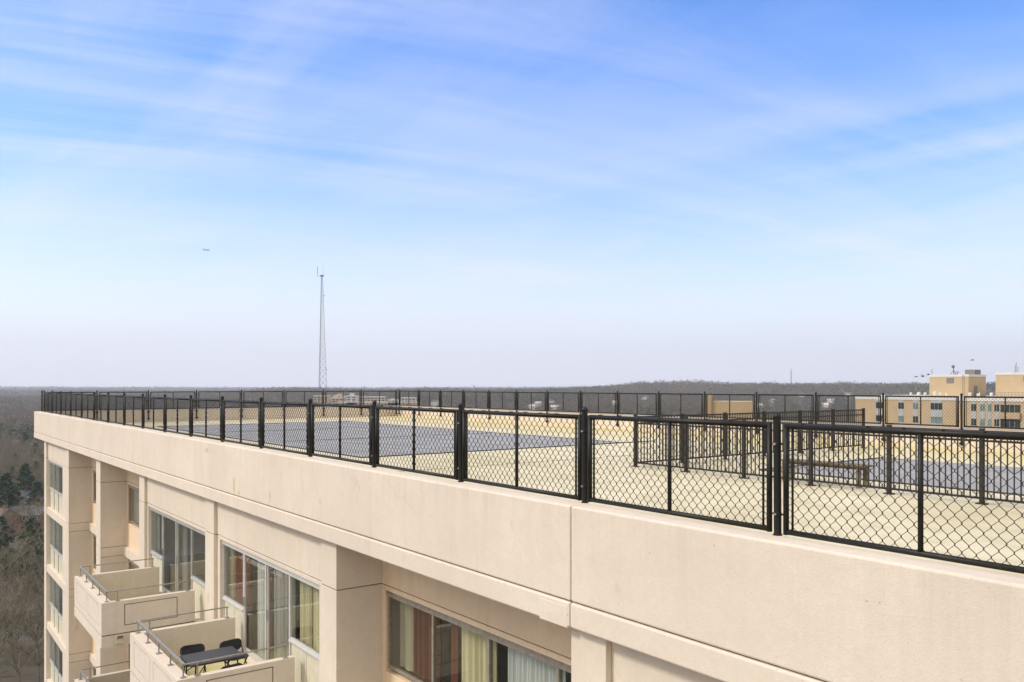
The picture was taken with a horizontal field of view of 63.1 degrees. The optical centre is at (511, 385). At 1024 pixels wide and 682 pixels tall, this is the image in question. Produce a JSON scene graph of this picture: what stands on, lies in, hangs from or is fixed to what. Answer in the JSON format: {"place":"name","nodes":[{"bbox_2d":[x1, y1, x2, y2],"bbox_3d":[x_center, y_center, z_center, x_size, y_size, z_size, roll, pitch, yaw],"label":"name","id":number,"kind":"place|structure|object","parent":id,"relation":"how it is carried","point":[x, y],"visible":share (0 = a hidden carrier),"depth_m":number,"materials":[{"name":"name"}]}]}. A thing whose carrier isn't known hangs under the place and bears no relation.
{"place":"outdoors","nodes":[
{"label":"outdoors","id":0,"kind":"place"},
{"bbox_2d":[1,630,43,640],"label":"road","id":1,"kind":"structure","parent":0,"point":[21,637],"depth_m":165.50,"materials":[{"name":"grey asphalt"}]},
{"bbox_2d":[0,388,995,681],"bbox_3d":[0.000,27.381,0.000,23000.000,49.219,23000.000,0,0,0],"label":"ground","id":2,"kind":"structure","parent":0,"point":[26,674],"depth_m":163.11,"materials":[{"name":"brown plant"}]},
{"bbox_2d":[0,562,15,575],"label":"bare tree","id":3,"kind":"object","parent":2,"relation":"on","point":[4,568],"visible":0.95,"depth_m":181.74,"materials":[{"name":"brown plant"}]},
{"bbox_2d":[0,456,18,478],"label":"bare tree","id":4,"kind":"object","parent":2,"relation":"on","point":[3,471],"visible":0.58,"depth_m":354.45,"materials":[{"name":"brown plant"}]},
{"bbox_2d":[0,514,21,572],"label":"evergreen tree","id":5,"kind":"object","parent":2,"relation":"on","point":[3,530],"visible":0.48,"depth_m":224.82,"materials":[{"name":"green plant"}]},
{"bbox_2d":[0,505,21,532],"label":"house","id":6,"kind":"structure","parent":2,"relation":"on","point":[11,518],"depth_m":283.54,"materials":[{"name":"red brick"}]},
{"bbox_2d":[0,548,24,588],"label":"bare tree","id":7,"kind":"object","parent":2,"relation":"on","point":[9,559],"visible":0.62,"depth_m":205.62,"materials":[{"name":"brown plant"}]},
{"bbox_2d":[0,505,25,543],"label":"bare tree","id":8,"kind":"object","parent":2,"relation":"on","point":[10,519],"visible":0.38,"depth_m":248.75,"materials":[{"name":"brown plant"}]},
{"bbox_2d":[4,459,21,475],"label":"bare tree","id":9,"kind":"object","parent":2,"relation":"on","point":[14,466],"visible":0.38,"depth_m":413.61,"materials":[{"name":"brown plant"}]},
{"bbox_2d":[0,501,26,556],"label":"bare tree","id":10,"kind":"object","parent":2,"relation":"on","point":[19,514],"visible":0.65,"depth_m":240.59,"materials":[{"name":"brown plant"}]},
{"bbox_2d":[0,470,27,512],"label":"evergreen tree","id":11,"kind":"object","parent":2,"relation":"on","point":[4,485],"visible":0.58,"depth_m":291.44,"materials":[{"name":"green plant"}]},
{"bbox_2d":[0,586,30,645],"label":"bare tree","id":12,"kind":"object","parent":2,"relation":"on","point":[12,602],"visible":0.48,"depth_m":159.84,"materials":[{"name":"brown plant"}]},
{"bbox_2d":[3,484,27,505],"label":"evergreen tree","id":13,"kind":"object","parent":2,"relation":"on","point":[20,498],"visible":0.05,"depth_m":300.38,"materials":[{"name":"green plant"}]},
{"bbox_2d":[0,602,37,664],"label":"bare tree","id":14,"kind":"object","parent":2,"relation":"on","point":[5,619],"visible":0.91,"depth_m":143.62,"materials":[{"name":"brown plant"}]},
{"bbox_2d":[0,572,38,633],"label":"bare tree","id":15,"kind":"object","parent":2,"relation":"on","point":[16,585],"visible":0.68,"depth_m":169.28,"materials":[{"name":"brown plant"}]},
{"bbox_2d":[0,555,38,612],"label":"bare tree","id":16,"kind":"object","parent":2,"relation":"on","point":[16,562],"visible":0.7,"depth_m":180.15,"materials":[{"name":"grey plant"}]},
{"bbox_2d":[9,449,29,468],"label":"bare tree","id":17,"kind":"object","parent":2,"relation":"on","point":[18,457],"visible":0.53,"depth_m":432.58,"materials":[{"name":"grey plant"}]},
{"bbox_2d":[0,562,39,584],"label":"bare tree","id":18,"kind":"object","parent":2,"relation":"on","point":[13,575],"visible":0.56,"depth_m":195.76,"materials":[{"name":"grey plant"}]},
{"bbox_2d":[5,537,34,584],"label":"bare tree","id":19,"kind":"object","parent":2,"relation":"on","point":[18,554],"visible":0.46,"depth_m":210.58,"materials":[{"name":"grey plant"}]},
{"bbox_2d":[0,521,40,570],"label":"bare tree","id":20,"kind":"object","parent":2,"relation":"on","point":[17,544],"visible":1,"depth_m":192.73,"materials":[{"name":"grey plant"}]},
{"bbox_2d":[0,606,41,651],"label":"bare tree","id":21,"kind":"object","parent":2,"relation":"on","point":[18,623],"visible":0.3,"depth_m":155.26,"materials":[{"name":"grey plant"}]},
{"bbox_2d":[0,632,43,681],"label":"bare tree","id":22,"kind":"object","parent":2,"relation":"on","point":[19,659],"visible":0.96,"depth_m":137.40,"materials":[{"name":"grey plant"}]},
{"bbox_2d":[0,591,43,663],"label":"bare tree","id":23,"kind":"object","parent":2,"relation":"on","point":[1,610],"visible":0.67,"depth_m":149.69,"materials":[{"name":"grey plant"}]},
{"bbox_2d":[0,592,43,659],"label":"bare tree","id":24,"kind":"object","parent":2,"relation":"on","point":[39,617],"visible":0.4,"depth_m":151.41,"materials":[{"name":"grey plant"}]},
{"bbox_2d":[8,437,36,457],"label":"bare tree","id":25,"kind":"object","parent":2,"relation":"on","point":[22,440],"visible":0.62,"depth_m":478.00,"materials":[{"name":"grey plant"}]},
{"bbox_2d":[13,439,31,448],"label":"bare tree","id":26,"kind":"object","parent":2,"relation":"on","point":[22,444],"visible":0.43,"depth_m":525.87,"materials":[{"name":"grey plant"}]},
{"bbox_2d":[3,576,43,636],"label":"bare tree","id":27,"kind":"object","parent":2,"relation":"on","point":[32,594],"visible":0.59,"depth_m":167.08,"materials":[{"name":"brown plant"}]},
{"bbox_2d":[4,516,43,578],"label":"evergreen tree","id":28,"kind":"object","parent":2,"relation":"on","point":[29,528],"visible":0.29,"depth_m":216.81,"materials":[{"name":"green plant"}]},
{"bbox_2d":[4,621,43,681],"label":"bare tree","id":29,"kind":"object","parent":2,"relation":"on","point":[39,656],"visible":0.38,"depth_m":139.44,"materials":[{"name":"brown plant"}]},
{"bbox_2d":[8,502,43,528],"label":"house","id":30,"kind":"structure","parent":2,"relation":"on","point":[23,516],"depth_m":289.64,"materials":[{"name":"grey brick"}]},
{"bbox_2d":[8,569,43,601],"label":"bare tree","id":31,"kind":"object","parent":2,"relation":"on","point":[29,582],"visible":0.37,"depth_m":190.03,"materials":[{"name":"brown plant"}]},
{"bbox_2d":[20,486,31,496],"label":"house","id":32,"kind":"structure","parent":2,"relation":"on","point":[25,492],"depth_m":331.64,"materials":[{"name":"grey"}]},
{"bbox_2d":[9,518,43,542],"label":"bare tree","id":33,"kind":"object","parent":2,"relation":"on","point":[21,532],"visible":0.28,"depth_m":224.73,"materials":[{"name":"grey plant"}]},
{"bbox_2d":[10,458,43,478],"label":"bare tree","id":34,"kind":"object","parent":2,"relation":"on","point":[34,471],"visible":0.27,"depth_m":360.93,"materials":[{"name":"grey plant"}]},
{"bbox_2d":[11,486,43,523],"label":"bare tree","id":35,"kind":"object","parent":2,"relation":"on","point":[21,505],"visible":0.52,"depth_m":270.40,"materials":[{"name":"grey plant"}]},
{"bbox_2d":[15,462,41,492],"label":"evergreen tree","id":36,"kind":"object","parent":2,"relation":"on","point":[28,479],"visible":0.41,"depth_m":334.18,"materials":[{"name":"green plant"}]},
{"bbox_2d":[14,609,43,645],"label":"bare tree","id":37,"kind":"object","parent":2,"relation":"on","point":[33,629],"visible":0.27,"depth_m":148.38,"materials":[{"name":"brown plant"}]},
{"bbox_2d":[14,594,43,632],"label":"bare tree","id":38,"kind":"object","parent":2,"relation":"on","point":[32,610],"visible":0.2,"depth_m":162.88,"materials":[{"name":"brown plant"}]},
{"bbox_2d":[15,462,43,482],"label":"bare tree","id":39,"kind":"object","parent":2,"relation":"on","point":[36,472],"visible":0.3,"depth_m":358.93,"materials":[{"name":"grey plant"}]},
{"bbox_2d":[18,500,43,531],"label":"bare tree","id":40,"kind":"object","parent":2,"relation":"on","point":[26,518],"visible":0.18,"depth_m":239.95,"materials":[{"name":"grey plant"}]},
{"bbox_2d":[20,561,43,606],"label":"bare tree","id":41,"kind":"object","parent":2,"relation":"on","point":[39,572],"visible":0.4,"depth_m":186.65,"materials":[{"name":"grey plant"}]},
{"bbox_2d":[20,518,43,551],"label":"bare tree","id":42,"kind":"object","parent":2,"relation":"on","point":[34,541],"visible":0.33,"depth_m":214.05,"materials":[{"name":"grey plant"}]},
{"bbox_2d":[23,438,40,451],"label":"bare tree","id":43,"kind":"object","parent":2,"relation":"on","point":[33,444],"visible":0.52,"depth_m":511.11,"materials":[{"name":"grey plant"}]},
{"bbox_2d":[21,542,43,593],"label":"evergreen tree","id":44,"kind":"object","parent":2,"relation":"on","point":[39,544],"visible":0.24,"depth_m":204.22,"materials":[{"name":"green plant"}]},
{"bbox_2d":[21,545,43,573],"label":"bare tree","id":45,"kind":"object","parent":2,"relation":"on","point":[33,557],"visible":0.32,"depth_m":195.02,"materials":[{"name":"grey plant"}]},
{"bbox_2d":[26,481,43,504],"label":"evergreen tree","id":46,"kind":"object","parent":2,"relation":"on","point":[37,485],"visible":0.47,"depth_m":317.02,"materials":[{"name":"green plant"}]},
{"bbox_2d":[26,449,43,466],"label":"bare tree","id":47,"kind":"object","parent":2,"relation":"on","point":[41,455],"visible":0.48,"depth_m":423.93,"materials":[{"name":"grey plant"}]},
{"bbox_2d":[27,496,43,520],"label":"bare tree","id":48,"kind":"object","parent":2,"relation":"on","point":[33,504],"visible":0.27,"depth_m":257.82,"materials":[{"name":"grey plant"}]},
{"bbox_2d":[30,461,43,486],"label":"bare tree","id":49,"kind":"object","parent":2,"relation":"on","point":[40,474],"visible":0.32,"depth_m":350.47,"materials":[{"name":"grey plant"}]},
{"bbox_2d":[31,460,42,488],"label":"evergreen tree","id":50,"kind":"object","parent":2,"relation":"on","point":[36,463],"visible":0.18,"depth_m":391.05,"materials":[{"name":"green plant"}]},
{"bbox_2d":[317,267,326,402],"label":"radio tower","id":51,"kind":"structure","parent":2,"relation":"on","point":[321,276],"depth_m":820.39,"materials":[{"name":"metal"}]},
{"bbox_2d":[313,395,330,406],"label":"apartment block","id":52,"kind":"structure","parent":2,"relation":"on","point":[316,398],"depth_m":1180.00,"materials":[{"name":"white paint"}]},
{"bbox_2d":[331,395,344,403],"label":"apartment block","id":53,"kind":"structure","parent":2,"relation":"on","point":[335,401],"depth_m":1220.00,"materials":[{"name":"white paint"}]},
{"bbox_2d":[359,396,367,401],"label":"apartment block","id":54,"kind":"structure","parent":2,"relation":"on","point":[363,400],"depth_m":1220.00,"materials":[{"name":"white paint"}]},
{"bbox_2d":[368,396,386,401],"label":"apartment block","id":55,"kind":"structure","parent":2,"relation":"on","point":[370,398],"depth_m":1260.00,"materials":[{"name":"white paint"}]},
{"bbox_2d":[337,402,420,405],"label":"apartment block","id":56,"kind":"structure","parent":2,"relation":"on","point":[381,403],"depth_m":1179.88,"materials":[{"name":"white paint"}]},
{"bbox_2d":[346,393,358,404],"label":"apartment block","id":57,"kind":"structure","parent":56,"relation":"on","point":[352,397],"depth_m":1180.00,"materials":[{"name":"white paint"}]},
{"bbox_2d":[387,399,398,405],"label":"apartment block","id":58,"kind":"structure","parent":56,"relation":"on","point":[389,400],"depth_m":1179.88,"materials":[{"name":"white paint"}]},
{"bbox_2d":[401,397,416,401],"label":"apartment block","id":59,"kind":"structure","parent":2,"relation":"on","point":[406,399],"depth_m":1220.00,"materials":[{"name":"white paint"}]},
{"bbox_2d":[0,379,995,443],"bbox_3d":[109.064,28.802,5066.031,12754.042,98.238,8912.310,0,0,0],"label":"woodland","id":60,"kind":"object","parent":2,"relation":"on","point":[20,405],"visible":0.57,"depth_m":1955.44,"materials":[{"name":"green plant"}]},
{"bbox_2d":[34,406,1023,681],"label":"apartment building","id":61,"kind":"structure","parent":2,"relation":"on","point":[160,548],"depth_m":13.47,"materials":[{"name":"paint"}]},
{"bbox_2d":[49,460,62,515],"bbox_3d":[-20.814,4.660,38.322,0.265,2.236,4.060,0,0,-37],"label":"window","id":62,"kind":"structure","parent":61,"relation":"in","point":[56,497],"depth_m":38.89,"materials":[{"name":"glass"}]},
{"bbox_2d":[49,517,62,576],"bbox_3d":[-20.813,7.320,38.322,0.258,2.396,4.060,0,0,-37],"label":"window","id":63,"kind":"structure","parent":61,"relation":"in","point":[56,550],"depth_m":38.70,"materials":[{"name":"glass"}]},
{"bbox_2d":[49,576,62,638],"bbox_3d":[-20.809,10.060,38.325,0.267,2.396,4.060,0,0,-37],"label":"window","id":64,"kind":"structure","parent":61,"relation":"in","point":[56,618],"depth_m":38.89,"materials":[{"name":"metal"}]},
{"bbox_2d":[49,634,62,681],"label":"window","id":65,"kind":"structure","parent":61,"relation":"in","point":[55,675],"depth_m":38.92,"materials":[{"name":"metal"}]},
{"bbox_2d":[93,534,95,567],"bbox_3d":[-16.308,6.915,33.431,0.105,1.406,4.330,0,0,-37],"label":"window","id":66,"kind":"structure","parent":61,"relation":"in","point":[93,534],"depth_m":35.12,"materials":[{"name":"brown metal"}]},
{"bbox_2d":[94,470,95,501],"bbox_3d":[-16.308,4.210,33.431,0.105,1.336,4.330,0,0,-37],"label":"window","id":67,"kind":"structure","parent":61,"relation":"in","point":[94,470],"depth_m":35.12,"materials":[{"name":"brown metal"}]},
{"bbox_2d":[128,559,138,568],"bbox_3d":[-12.353,6.915,28.284,0.276,1.406,4.550,0,0,-37],"label":"window","id":68,"kind":"structure","parent":61,"relation":"in","point":[136,566],"depth_m":29.85,"materials":[{"name":"brown metal"}]},
{"bbox_2d":[128,484,139,526],"bbox_3d":[-12.363,4.210,28.277,0.253,1.336,4.550,0,0,-37],"label":"window","id":69,"kind":"structure","parent":61,"relation":"in","point":[136,490],"depth_m":29.76,"materials":[{"name":"glass"}]},
{"bbox_2d":[149,507,204,620],"bbox_3d":[-8.897,4.660,22.387,0.270,2.236,5.885,0,0,-37],"label":"window","id":70,"kind":"structure","parent":61,"relation":"in","point":[197,584],"depth_m":22.40,"materials":[{"name":"glass"}]},
{"bbox_2d":[180,644,205,672],"bbox_3d":[-6.137,5.424,16.094,0.460,0.748,0.490,0,0,-28],"label":"folding chair","id":71,"kind":"object","parent":61,"relation":"on","point":[189,649],"visible":0.43,"depth_m":16.24,"materials":[{"name":"black plastic"}]},
{"bbox_2d":[180,646,244,674],"bbox_3d":[-5.617,5.420,15.628,0.980,0.741,0.720,0,0,-37],"label":"folding table","id":72,"kind":"object","parent":61,"relation":"on","point":[207,654],"visible":0.79,"depth_m":15.60,"materials":[{"name":"black plastic"}]},
{"bbox_2d":[41,389,397,420],"bbox_3d":[-15.646,1.035,48.283,20.520,1.620,0.102,0,0,-37],"label":"chain link fence","id":73,"kind":"object","parent":61,"relation":"on","point":[282,397],"visible":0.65,"depth_m":48.33,"materials":[{"name":"black metal"}]},
{"bbox_2d":[221,663,243,668],"bbox_3d":[-5.223,5.424,15.255,0.460,0.748,0.490,0,0,-44],"label":"folding chair","id":74,"kind":"object","parent":61,"relation":"on","point":[232,665],"visible":0.2,"depth_m":15.11,"materials":[{"name":"black plastic"}]},
{"bbox_2d":[219,638,248,665],"bbox_3d":[-5.454,5.424,16.443,0.460,0.748,0.490,0,0,-44],"label":"folding chair","id":75,"kind":"object","parent":61,"relation":"on","point":[236,643],"visible":0.58,"depth_m":16.57,"materials":[{"name":"black plastic"}]},
{"bbox_2d":[222,540,319,681],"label":"window","id":76,"kind":"structure","parent":61,"relation":"in","point":[277,586],"depth_m":17.03,"materials":[{"name":"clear glass"}]},
{"bbox_2d":[160,421,649,457],"bbox_3d":[-5.984,1.933,34.607,11.340,0.049,21.480,0,0,-37],"label":"pool cover","id":77,"kind":"object","parent":61,"relation":"on","point":[521,436],"visible":0.64,"depth_m":30.41,"materials":[{"name":"grey fabric"}]},
{"bbox_2d":[387,591,570,681],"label":"window","id":78,"kind":"structure","parent":61,"relation":"in","point":[420,625],"depth_m":13.07,"materials":[{"name":"glass"}]},
{"bbox_2d":[43,390,1023,573],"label":"chain link fence","id":79,"kind":"object","parent":61,"relation":"on","point":[584,452],"visible":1,"depth_m":8.99,"materials":[{"name":"black metal"}]},
{"bbox_2d":[398,389,1023,445],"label":"chain link fence","id":80,"kind":"object","parent":61,"relation":"on","point":[706,400],"visible":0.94,"depth_m":32.83,"materials":[{"name":"black metal"}]},
{"bbox_2d":[781,458,872,488],"bbox_3d":[6.246,1.741,16.694,0.378,0.438,1.900,0,0,-37],"label":"wooden bench","id":81,"kind":"object","parent":61,"relation":"on","point":[850,467],"visible":0.45,"depth_m":16.22,"materials":[{"name":"brown wood"}]},
{"bbox_2d":[631,408,1023,504],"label":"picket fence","id":82,"kind":"object","parent":61,"relation":"on","point":[799,439],"visible":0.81,"depth_m":17.41,"materials":[{"name":"brown metal"}]},
{"bbox_2d":[758,457,1023,495],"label":"pool cover","id":83,"kind":"object","parent":61,"relation":"on","point":[973,479],"visible":0.51,"depth_m":18.10,"materials":[{"name":"grey fabric"}]},
{"bbox_2d":[705,395,752,418],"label":"stair tower","id":84,"kind":"structure","parent":2,"relation":"on","point":[733,406],"depth_m":62.02,"materials":[{"name":"beige brick"}]},
{"bbox_2d":[855,365,1023,429],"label":"brick apartment building","id":85,"kind":"structure","parent":2,"relation":"on","point":[970,383],"depth_m":164.67,"materials":[{"name":"beige brick"}]},
{"bbox_2d":[898,403,903,408],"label":"window","id":86,"kind":"structure","parent":85,"relation":"in","point":[900,405],"depth_m":170.69,"materials":[{"name":"grey glass"}]},
{"bbox_2d":[898,416,903,422],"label":"window","id":87,"kind":"structure","parent":85,"relation":"in","point":[900,418],"depth_m":170.77,"materials":[{"name":"grey glass"}]},
{"bbox_2d":[931,403,941,409],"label":"window","id":88,"kind":"structure","parent":85,"relation":"in","point":[932,404],"depth_m":164.91,"materials":[{"name":"grey glass"}]},
{"bbox_2d":[931,417,941,423],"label":"window","id":89,"kind":"structure","parent":85,"relation":"in","point":[934,418],"depth_m":164.91,"materials":[{"name":"grey glass"}]},
{"bbox_2d":[971,404,975,410],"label":"window","id":90,"kind":"structure","parent":85,"relation":"in","point":[974,405],"depth_m":156.41,"materials":[{"name":"grey glass"}]},
{"bbox_2d":[971,419,975,425],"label":"window","id":91,"kind":"structure","parent":85,"relation":"in","point":[972,424],"depth_m":156.41,"materials":[{"name":"grey glass"}]},
{"bbox_2d":[980,404,984,411],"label":"window","id":92,"kind":"structure","parent":85,"relation":"in","point":[982,408],"depth_m":155.07,"materials":[{"name":"grey glass"}]},
{"bbox_2d":[980,419,984,425],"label":"window","id":93,"kind":"structure","parent":85,"relation":"in","point":[981,423],"depth_m":155.07,"materials":[{"name":"grey glass"}]},
{"bbox_2d":[994,419,998,426],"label":"window","id":94,"kind":"structure","parent":85,"relation":"in","point":[995,420],"depth_m":153.12,"materials":[{"name":"grey glass"}]},
{"bbox_2d":[0,0,1023,387],"label":"sky","id":95,"kind":"structure","parent":0,"point":[485,193],"materials":[{"name":"blue"}]}
]}

